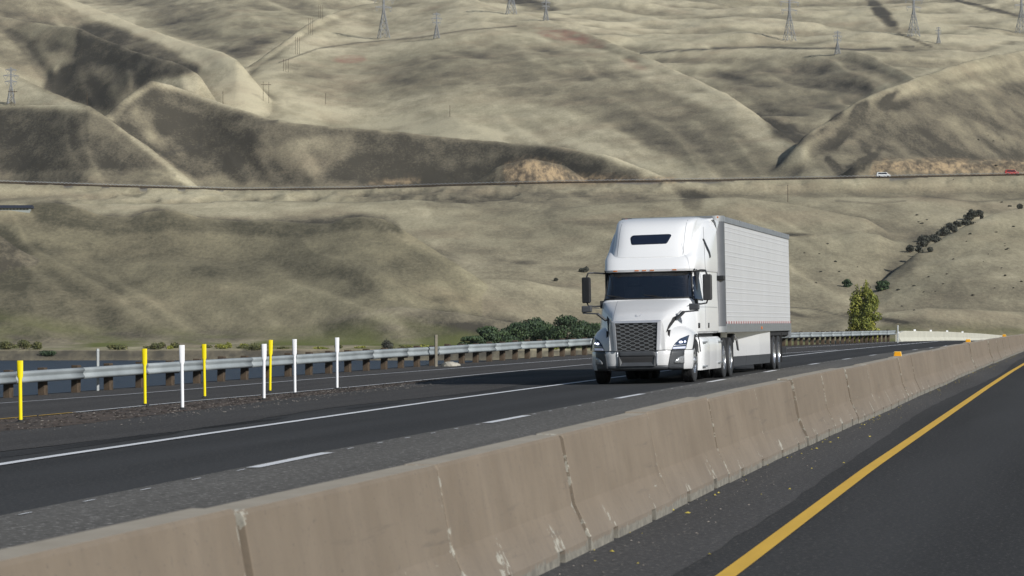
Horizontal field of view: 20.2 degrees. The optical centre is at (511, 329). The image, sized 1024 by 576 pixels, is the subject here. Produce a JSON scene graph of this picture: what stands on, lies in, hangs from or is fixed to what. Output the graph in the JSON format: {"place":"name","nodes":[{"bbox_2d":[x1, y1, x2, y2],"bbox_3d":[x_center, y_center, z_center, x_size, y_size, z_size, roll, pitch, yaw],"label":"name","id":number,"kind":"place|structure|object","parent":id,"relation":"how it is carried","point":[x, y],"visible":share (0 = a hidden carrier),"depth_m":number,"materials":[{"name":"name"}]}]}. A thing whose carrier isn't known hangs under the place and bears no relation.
{"place":"outdoors","nodes":[
{"label":"outdoors","id":0,"kind":"place"},
{"bbox_2d":[0,360,485,396],"bbox_3d":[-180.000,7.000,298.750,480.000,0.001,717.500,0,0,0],"label":"river","id":1,"kind":"structure","parent":0,"point":[31,388],"depth_m":481.69,"materials":[{"name":"blue liquid"}]},
{"bbox_2d":[0,0,1023,359],"bbox_3d":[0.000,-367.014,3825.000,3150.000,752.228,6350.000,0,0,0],"label":"hills","id":2,"kind":"structure","parent":0,"point":[150,92],"depth_m":1351.12,"materials":[{"name":"plant"}]},
{"bbox_2d":[0,341,14,348],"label":"riverside bush","id":3,"kind":"object","parent":2,"relation":"on","point":[5,345],"visible":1,"depth_m":663.33,"materials":[{"name":"green plant"}]},
{"bbox_2d":[3,67,18,103],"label":"transmission tower","id":4,"kind":"structure","parent":2,"relation":"on","point":[10,81],"depth_m":1459.59,"materials":[{"name":"metal"}]},
{"bbox_2d":[0,205,33,212],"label":"building","id":5,"kind":"structure","parent":2,"relation":"on","point":[24,208],"depth_m":882.75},
{"bbox_2d":[17,339,32,348],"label":"riverside bush","id":6,"kind":"object","parent":2,"relation":"on","point":[24,344],"visible":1,"depth_m":663.57,"materials":[{"name":"green plant"}]},
{"bbox_2d":[32,341,41,349],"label":"riverside bush","id":7,"kind":"object","parent":2,"relation":"on","point":[37,345],"visible":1,"depth_m":663.39,"materials":[{"name":"green plant"}]},
{"bbox_2d":[38,350,56,355],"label":"riverside bush","id":8,"kind":"object","parent":2,"relation":"on","point":[49,353],"visible":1,"depth_m":658.06,"materials":[{"name":"green plant"}]},
{"bbox_2d":[108,344,127,349],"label":"riverside bush","id":9,"kind":"object","parent":2,"relation":"on","point":[118,347],"visible":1,"depth_m":663.41,"materials":[{"name":"green plant"}]},
{"bbox_2d":[149,343,162,349],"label":"riverside bush","id":10,"kind":"object","parent":2,"relation":"on","point":[154,346],"visible":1,"depth_m":663.54,"materials":[{"name":"green plant"}]},
{"bbox_2d":[214,344,227,348],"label":"riverside bush","id":11,"kind":"object","parent":2,"relation":"on","point":[221,346],"visible":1,"depth_m":668.08,"materials":[{"name":"green plant"}]},
{"bbox_2d":[244,342,261,349],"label":"riverside bush","id":12,"kind":"object","parent":2,"relation":"on","point":[252,346],"visible":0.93,"depth_m":662.54,"materials":[{"name":"green plant"}]},
{"bbox_2d":[295,37,299,54],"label":"utility pole","id":13,"kind":"object","parent":2,"relation":"on","point":[297,45],"visible":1,"depth_m":2086.32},
{"bbox_2d":[374,0,392,38],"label":"transmission tower","id":14,"kind":"structure","parent":2,"relation":"on","point":[383,17],"depth_m":2263.10,"materials":[{"name":"metal"}]},
{"bbox_2d":[381,339,393,348],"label":"riverside bush","id":15,"kind":"object","parent":2,"relation":"on","point":[386,343],"visible":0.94,"depth_m":663.68,"materials":[{"name":"green plant"}]},
{"bbox_2d":[431,12,441,38],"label":"transmission tower","id":16,"kind":"structure","parent":2,"relation":"on","point":[436,26],"depth_m":2165.41,"materials":[{"name":"metal"}]},
{"bbox_2d":[457,335,485,344],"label":"green tree","id":17,"kind":"object","parent":2,"relation":"on","point":[475,339],"visible":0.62,"depth_m":670.82,"materials":[{"name":"green plant"}]},
{"bbox_2d":[476,325,500,342],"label":"green tree","id":18,"kind":"object","parent":2,"relation":"on","point":[489,334],"visible":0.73,"depth_m":673.83,"materials":[{"name":"green plant"}]},
{"bbox_2d":[497,329,514,342],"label":"bush","id":19,"kind":"object","parent":2,"relation":"on","point":[504,335],"visible":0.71,"depth_m":676.03,"materials":[{"name":"green plant"}]},
{"bbox_2d":[505,0,516,13],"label":"transmission tower","id":20,"kind":"structure","parent":2,"relation":"on","point":[509,3],"depth_m":2317.54,"materials":[{"name":"metal"}]},
{"bbox_2d":[499,322,535,341],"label":"green tree","id":21,"kind":"object","parent":2,"relation":"on","point":[520,331],"visible":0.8,"depth_m":678.92,"materials":[{"name":"green plant"}]},
{"bbox_2d":[518,317,551,340],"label":"green tree","id":22,"kind":"object","parent":2,"relation":"on","point":[538,326],"visible":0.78,"depth_m":682.02,"materials":[{"name":"green plant"}]},
{"bbox_2d":[542,0,550,20],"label":"transmission tower","id":23,"kind":"structure","parent":2,"relation":"on","point":[545,6],"depth_m":2248.09,"materials":[{"name":"metal"}]},
{"bbox_2d":[547,314,585,348],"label":"green tree","id":24,"kind":"object","parent":2,"relation":"on","point":[564,324],"visible":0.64,"depth_m":670.96,"materials":[{"name":"green plant"}]},
{"bbox_2d":[568,320,597,346],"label":"green tree","id":25,"kind":"object","parent":2,"relation":"on","point":[585,325],"visible":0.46,"depth_m":674.57,"materials":[{"name":"green plant"}]},
{"bbox_2d":[578,266,588,271],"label":"dark shrub","id":26,"kind":"object","parent":2,"relation":"on","point":[586,269],"visible":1,"depth_m":902.92,"materials":[{"name":"green plant"}]},
{"bbox_2d":[589,323,599,330],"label":"green tree","id":27,"kind":"object","parent":2,"relation":"on","point":[596,326],"visible":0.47,"depth_m":677.55,"materials":[{"name":"green plant"}]},
{"bbox_2d":[780,0,798,40],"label":"transmission tower","id":28,"kind":"structure","parent":2,"relation":"on","point":[789,2],"depth_m":2692.01,"materials":[{"name":"metal"}]},
{"bbox_2d":[834,31,841,54],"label":"transmission tower","id":29,"kind":"structure","parent":2,"relation":"on","point":[837,39],"depth_m":2294.46,"materials":[{"name":"metal"}]},
{"bbox_2d":[842,279,852,286],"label":"green tree","id":30,"kind":"object","parent":2,"relation":"on","point":[846,282],"visible":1,"depth_m":863.88,"materials":[{"name":"green plant"}]},
{"bbox_2d":[844,283,866,341],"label":"poplar tree","id":31,"kind":"object","parent":2,"relation":"on","point":[856,303],"visible":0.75,"depth_m":699.32,"materials":[{"name":"green plant"}]},
{"bbox_2d":[851,280,882,342],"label":"poplar tree","id":32,"kind":"object","parent":2,"relation":"on","point":[869,314],"visible":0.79,"depth_m":698.29,"materials":[{"name":"green plant"}]},
{"bbox_2d":[875,280,889,290],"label":"green tree","id":33,"kind":"object","parent":2,"relation":"on","point":[882,285],"visible":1,"depth_m":849.38,"materials":[{"name":"green plant"}]},
{"bbox_2d":[906,244,914,252],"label":"dark shrub","id":34,"kind":"object","parent":2,"relation":"on","point":[910,248],"visible":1,"depth_m":954.24,"materials":[{"name":"green plant"}]},
{"bbox_2d":[905,0,922,36],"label":"transmission tower","id":35,"kind":"structure","parent":2,"relation":"on","point":[914,16],"depth_m":2691.66,"materials":[{"name":"metal"}]},
{"bbox_2d":[915,245,923,252],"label":"dark shrub","id":36,"kind":"object","parent":2,"relation":"on","point":[918,248],"visible":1,"depth_m":903.19,"materials":[{"name":"green plant"}]},
{"bbox_2d":[916,239,928,246],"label":"dark shrub","id":37,"kind":"object","parent":2,"relation":"on","point":[923,243],"visible":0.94,"depth_m":970.37,"materials":[{"name":"green plant"}]},
{"bbox_2d":[931,236,941,242],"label":"dark shrub","id":38,"kind":"object","parent":2,"relation":"on","point":[934,239],"visible":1,"depth_m":921.55,"materials":[{"name":"green plant"}]},
{"bbox_2d":[935,27,940,42],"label":"transmission tower","id":39,"kind":"structure","parent":2,"relation":"on","point":[938,37],"depth_m":2646.60,"materials":[{"name":"metal"}]},
{"bbox_2d":[940,230,950,235],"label":"dark shrub","id":40,"kind":"object","parent":2,"relation":"on","point":[944,232],"visible":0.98,"depth_m":1010.93,"materials":[{"name":"green plant"}]},
{"bbox_2d":[950,224,957,232],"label":"dark shrub","id":41,"kind":"object","parent":2,"relation":"on","point":[953,228],"visible":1,"depth_m":931.70,"materials":[{"name":"green plant"}]},
{"bbox_2d":[961,219,975,225],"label":"dark shrub","id":42,"kind":"object","parent":2,"relation":"on","point":[966,222],"visible":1,"depth_m":944.37,"materials":[{"name":"green plant"}]},
{"bbox_2d":[966,209,975,220],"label":"dark shrub","id":43,"kind":"object","parent":2,"relation":"on","point":[972,212],"visible":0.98,"depth_m":1049.00,"materials":[{"name":"green plant"}]},
{"bbox_2d":[1013,0,1023,32],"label":"transmission tower","id":44,"kind":"structure","parent":2,"relation":"on","point":[1021,5],"depth_m":2881.39,"materials":[{"name":"metal"}]},
{"bbox_2d":[0,340,1023,575],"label":"road","id":45,"kind":"structure","parent":0,"point":[944,497],"depth_m":30.17,"materials":[{"name":"asphalt"}]},
{"bbox_2d":[0,378,476,430],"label":"gore dirt","id":46,"kind":"structure","parent":45,"relation":"on","point":[99,414],"depth_m":53.43,"materials":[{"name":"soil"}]},
{"bbox_2d":[16,361,25,421],"bbox_3d":[-8.437,1.059,49.200,0.220,1.064,0.220,-1,0,3],"label":"delineator post","id":47,"kind":"object","parent":46,"relation":"on","point":[20,370],"visible":0.97,"depth_m":49.18,"materials":[{"name":"yellow plastic"}]},
{"bbox_2d":[177,345,185,409],"bbox_3d":[-6.304,0.911,54.800,0.220,1.239,0.220,-1,0,-3],"label":"delineator post","id":48,"kind":"object","parent":46,"relation":"on","point":[181,356],"visible":0.98,"depth_m":54.78,"materials":[{"name":"white plastic"}]},
{"bbox_2d":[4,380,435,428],"bbox_3d":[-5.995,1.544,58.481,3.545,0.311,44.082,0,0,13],"label":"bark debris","id":49,"kind":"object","parent":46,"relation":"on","point":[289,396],"visible":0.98,"depth_m":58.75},
{"bbox_2d":[260,344,266,399],"bbox_3d":[-5.314,0.906,61.450,0.220,1.210,0.220,0,0,-1],"label":"delineator post","id":50,"kind":"object","parent":46,"relation":"on","point":[264,350],"visible":0.88,"depth_m":61.43,"materials":[{"name":"white plastic"}]},
{"bbox_2d":[292,339,297,393],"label":"delineator post","id":51,"kind":"object","parent":46,"relation":"on","point":[294,347],"visible":0.92,"depth_m":67.33,"materials":[{"name":"white plastic"}]},
{"bbox_2d":[335,338,338,388],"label":"delineator post","id":52,"kind":"object","parent":46,"relation":"on","point":[337,345],"visible":0.83,"depth_m":71.92,"materials":[{"name":"white plastic"}]},
{"bbox_2d":[0,375,594,450],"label":"dusty gore edge","id":53,"kind":"object","parent":45,"relation":"on","point":[69,434],"visible":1,"depth_m":50.42,"materials":[{"name":"concrete"}]},
{"bbox_2d":[11,378,585,455],"bbox_3d":[-2.993,1.410,49.236,0.611,0.257,55.050,0,0,10],"label":"rumble strip","id":54,"kind":"object","parent":45,"relation":"on","point":[24,452],"visible":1,"depth_m":38.72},
{"bbox_2d":[0,342,906,418],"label":"ramp surface","id":55,"kind":"object","parent":45,"relation":"on","point":[72,402],"visible":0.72,"depth_m":81.15,"materials":[{"name":"asphalt"}]},
{"bbox_2d":[96,349,98,390],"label":"metal post","id":56,"kind":"object","parent":55,"relation":"on","point":[97,364],"visible":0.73,"depth_m":80.97,"materials":[{"name":"metal"}]},
{"bbox_2d":[140,349,149,405],"bbox_3d":[-7.664,0.991,59.851,0.220,1.195,0.220,-1,0,6],"label":"delineator post","id":57,"kind":"object","parent":55,"relation":"on","point":[144,357],"visible":1,"depth_m":59.83,"materials":[{"name":"yellow plastic"}]},
{"bbox_2d":[201,344,208,397],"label":"delineator post","id":58,"kind":"object","parent":55,"relation":"on","point":[204,367],"visible":0.98,"depth_m":66.38,"materials":[{"name":"yellow plastic"}]},
{"bbox_2d":[267,340,272,391],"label":"delineator post","id":59,"kind":"object","parent":55,"relation":"on","point":[270,347],"visible":1,"depth_m":71.18,"materials":[{"name":"yellow plastic"}]},
{"bbox_2d":[434,335,437,366],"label":"wooden post","id":60,"kind":"object","parent":55,"relation":"on","point":[435,350],"visible":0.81,"depth_m":106.95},
{"bbox_2d":[440,361,456,365],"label":"rock","id":61,"kind":"object","parent":55,"relation":"on","point":[448,363],"visible":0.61,"depth_m":106.84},
{"bbox_2d":[79,350,826,411],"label":"ramp inner line","id":62,"kind":"object","parent":55,"relation":"on","point":[345,387],"visible":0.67,"depth_m":74.84,"materials":[{"name":"white paint"}]},
{"bbox_2d":[6,341,902,402],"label":"ramp edge line","id":63,"kind":"object","parent":55,"relation":"on","point":[357,375],"visible":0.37,"depth_m":89.72,"materials":[{"name":"white paint"}]},
{"bbox_2d":[0,341,936,464],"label":"edge line","id":64,"kind":"object","parent":45,"relation":"on","point":[10,462],"visible":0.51,"depth_m":41.08,"materials":[{"name":"white paint"}]},
{"bbox_2d":[0,345,948,548],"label":"lane surface","id":65,"kind":"object","parent":45,"relation":"on","point":[115,508],"visible":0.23,"depth_m":28.73,"materials":[{"name":"asphalt"}]},
{"bbox_2d":[251,452,332,466],"bbox_3d":[-2.321,1.370,30.292,0.150,0.026,3.043,0,0,11],"label":"lane marking","id":66,"kind":"object","parent":65,"relation":"on","point":[287,460],"visible":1,"depth_m":30.26,"materials":[{"name":"white paint"}]},
{"bbox_2d":[484,415,529,422],"bbox_3d":[-0.064,1.317,42.405,0.151,0.016,3.203,0,0,10],"label":"lane marking","id":67,"kind":"object","parent":65,"relation":"on","point":[507,418],"visible":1,"depth_m":42.36,"materials":[{"name":"white paint"}]},
{"bbox_2d":[536,413,671,550],"bbox_3d":[0.636,1.107,21.701,0.610,0.810,3.768,0,1,12],"label":"concrete barrier","id":68,"kind":"object","parent":45,"relation":"on","point":[617,488],"visible":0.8,"depth_m":21.34,"materials":[{"name":"concrete"}]},
{"bbox_2d":[625,397,728,510],"bbox_3d":[1.389,1.062,25.436,0.610,0.810,3.768,0,1,11],"label":"concrete barrier","id":69,"kind":"object","parent":45,"relation":"on","point":[690,464],"visible":0.72,"depth_m":25.17,"materials":[{"name":"concrete"}]},
{"bbox_2d":[582,216,790,383],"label":"semi truck","id":70,"kind":"object","parent":45,"relation":"on","point":[706,296],"visible":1,"depth_m":69.94,"materials":[{"name":"white paint"}]},
{"bbox_2d":[539,352,1023,575],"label":"median shoulder","id":71,"kind":"object","parent":45,"relation":"on","point":[669,551],"visible":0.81,"depth_m":24.35},
{"bbox_2d":[0,508,245,575],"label":"concrete barrier","id":72,"kind":"object","parent":71,"relation":"on","point":[197,542],"visible":1,"depth_m":11.18,"materials":[{"name":"concrete"}]},
{"bbox_2d":[209,465,462,575],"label":"concrete barrier","id":73,"kind":"object","parent":71,"relation":"on","point":[388,522],"visible":0.91,"depth_m":14.12,"materials":[{"name":"concrete"}]},
{"bbox_2d":[404,435,588,575],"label":"concrete barrier","id":74,"kind":"object","parent":71,"relation":"on","point":[509,510],"visible":0.85,"depth_m":17.74,"materials":[{"name":"concrete"}]},
{"bbox_2d":[699,388,772,482],"bbox_3d":[2.150,1.048,29.169,0.610,0.810,3.768,0,0,11],"label":"concrete barrier","id":75,"kind":"object","parent":71,"relation":"on","point":[743,447],"visible":0.66,"depth_m":28.92,"materials":[{"name":"concrete"}]},
{"bbox_2d":[739,380,806,460],"bbox_3d":[2.897,1.027,32.907,0.610,0.810,3.768,0,0,12],"label":"concrete barrier","id":76,"kind":"object","parent":71,"relation":"on","point":[783,433],"visible":0.59,"depth_m":32.73,"materials":[{"name":"concrete"}]},
{"bbox_2d":[594,381,955,562],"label":"leaf litter","id":77,"kind":"object","parent":71,"relation":"on","point":[787,457],"visible":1,"depth_m":32.69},
{"bbox_2d":[573,355,1013,565],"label":"grit","id":78,"kind":"object","parent":71,"relation":"on","point":[785,473],"visible":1,"depth_m":27.66,"materials":[{"name":"gravel"}]},
{"bbox_2d":[809,368,857,432],"bbox_3d":[4.420,0.976,40.373,0.610,0.810,3.768,0,0,11],"label":"concrete barrier","id":79,"kind":"object","parent":71,"relation":"on","point":[842,412],"visible":0.58,"depth_m":40.15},
{"bbox_2d":[854,361,895,414],"bbox_3d":[5.960,0.953,47.836,0.610,0.810,3.768,0,0,12],"label":"concrete barrier","id":80,"kind":"object","parent":71,"relation":"on","point":[882,395],"visible":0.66,"depth_m":47.67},
{"bbox_2d":[888,355,919,400],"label":"concrete barrier","id":81,"kind":"object","parent":71,"relation":"on","point":[910,386],"visible":0.54,"depth_m":54.93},
{"bbox_2d":[902,352,931,394],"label":"concrete barrier","id":82,"kind":"object","parent":71,"relation":"on","point":[922,380],"visible":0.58,"depth_m":58.82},
{"bbox_2d":[932,349,949,386],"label":"concrete barrier","id":83,"kind":"object","parent":71,"relation":"on","point":[940,368],"visible":0.41,"depth_m":66.47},
{"bbox_2d":[937,348,955,381],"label":"concrete barrier","id":84,"kind":"object","parent":71,"relation":"on","point":[947,365],"visible":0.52,"depth_m":70.22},
{"bbox_2d":[940,346,962,378],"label":"concrete barrier","id":85,"kind":"object","parent":71,"relation":"on","point":[957,369],"visible":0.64,"depth_m":73.68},
{"bbox_2d":[949,344,969,375],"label":"concrete barrier","id":86,"kind":"object","parent":71,"relation":"on","point":[962,360],"visible":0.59,"depth_m":77.56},
{"bbox_2d":[962,343,975,372],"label":"concrete barrier","id":87,"kind":"object","parent":71,"relation":"on","point":[968,359],"visible":0.41,"depth_m":81.36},
{"bbox_2d":[974,342,985,367],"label":"concrete barrier","id":88,"kind":"object","parent":71,"relation":"on","point":[979,355],"visible":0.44,"depth_m":89.07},
{"bbox_2d":[972,341,989,365],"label":"concrete barrier","id":89,"kind":"object","parent":71,"relation":"on","point":[983,354],"visible":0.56,"depth_m":92.64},
{"bbox_2d":[977,340,992,364],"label":"concrete barrier","id":90,"kind":"object","parent":71,"relation":"on","point":[989,357],"visible":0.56,"depth_m":96.23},
{"bbox_2d":[986,339,997,362],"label":"concrete barrier","id":91,"kind":"object","parent":71,"relation":"on","point":[992,351],"visible":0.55,"depth_m":99.66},
{"bbox_2d":[992,339,1000,361],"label":"concrete barrier","id":92,"kind":"object","parent":71,"relation":"on","point":[996,350],"visible":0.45,"depth_m":103.76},
{"bbox_2d":[999,338,1006,358],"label":"concrete barrier","id":93,"kind":"object","parent":71,"relation":"on","point":[1002,348],"visible":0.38,"depth_m":111.43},
{"bbox_2d":[999,337,1009,357],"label":"concrete barrier","id":94,"kind":"object","parent":71,"relation":"on","point":[1005,347],"visible":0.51,"depth_m":114.70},
{"bbox_2d":[1005,337,1012,355],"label":"concrete barrier","id":95,"kind":"object","parent":71,"relation":"on","point":[1008,348],"visible":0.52,"depth_m":119.02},
{"bbox_2d":[1006,336,1014,354],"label":"concrete barrier","id":96,"kind":"object","parent":71,"relation":"on","point":[1010,344],"visible":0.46,"depth_m":122.17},
{"bbox_2d":[1011,336,1017,354],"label":"concrete barrier","id":97,"kind":"object","parent":71,"relation":"on","point":[1013,345],"visible":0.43,"depth_m":126.15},
{"bbox_2d":[776,373,835,445],"bbox_3d":[3.672,0.991,36.637,0.610,0.810,3.768,0,0,11],"label":"concrete barrier","id":98,"kind":"object","parent":45,"relation":"on","point":[815,421],"visible":0.66,"depth_m":36.25,"materials":[{"name":"concrete"}]},
{"bbox_2d":[841,365,878,422],"bbox_3d":[5.197,0.977,44.103,0.610,0.810,3.768,0,0,12],"label":"concrete barrier","id":99,"kind":"object","parent":45,"relation":"on","point":[863,403],"visible":0.56,"depth_m":43.83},
{"bbox_2d":[716,363,1023,575],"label":"yellow edge line","id":100,"kind":"object","parent":45,"relation":"on","point":[745,561],"visible":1,"depth_m":24.95,"materials":[{"name":"paint"}]},
{"bbox_2d":[874,358,907,406],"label":"concrete barrier","id":101,"kind":"object","parent":45,"relation":"on","point":[897,389],"visible":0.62,"depth_m":51.54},
{"bbox_2d":[918,350,940,390],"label":"concrete barrier","id":102,"kind":"object","parent":45,"relation":"on","point":[933,376],"visible":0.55,"depth_m":62.64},
{"bbox_2d":[895,329,1001,341],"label":"bridge wall","id":103,"kind":"structure","parent":45,"relation":"on","point":[915,335],"depth_m":250.37,"materials":[{"name":"concrete"}]},
{"bbox_2d":[964,342,980,370],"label":"concrete barrier","id":104,"kind":"object","parent":45,"relation":"on","point":[975,360],"visible":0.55,"depth_m":84.70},
{"bbox_2d":[991,338,1004,360],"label":"concrete barrier","id":105,"kind":"object","parent":45,"relation":"on","point":[999,349],"visible":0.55,"depth_m":106.93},
{"bbox_2d":[1009,335,1019,352],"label":"concrete barrier","id":106,"kind":"object","parent":45,"relation":"on","point":[1016,346],"visible":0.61,"depth_m":129.80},
{"bbox_2d":[0,174,1023,189],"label":"highway","id":107,"kind":"structure","parent":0,"point":[525,183],"depth_m":1179.10,"materials":[{"name":"asphalt"}]},
{"bbox_2d":[1,172,1023,190],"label":"guardrail","id":108,"kind":"object","parent":107,"relation":"on","point":[598,180],"visible":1,"depth_m":1173.52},
{"bbox_2d":[876,172,889,176],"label":"vehicle","id":109,"kind":"object","parent":107,"relation":"on","point":[882,173],"visible":1,"depth_m":1176.67,"materials":[{"name":"white paint"}]},
{"bbox_2d":[1004,170,1018,173],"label":"vehicle","id":110,"kind":"object","parent":107,"relation":"on","point":[1010,171],"visible":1,"depth_m":1173.30,"materials":[{"name":"red paint"}]},
{"bbox_3d":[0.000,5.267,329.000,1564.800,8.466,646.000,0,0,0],"label":"ground","id":111,"kind":"structure","parent":0,"visible":0},
{"bbox_2d":[0,330,895,397],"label":"guardrail","id":112,"kind":"object","parent":111,"relation":"on","point":[74,374],"visible":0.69,"depth_m":95.99,"materials":[{"name":"metal"}]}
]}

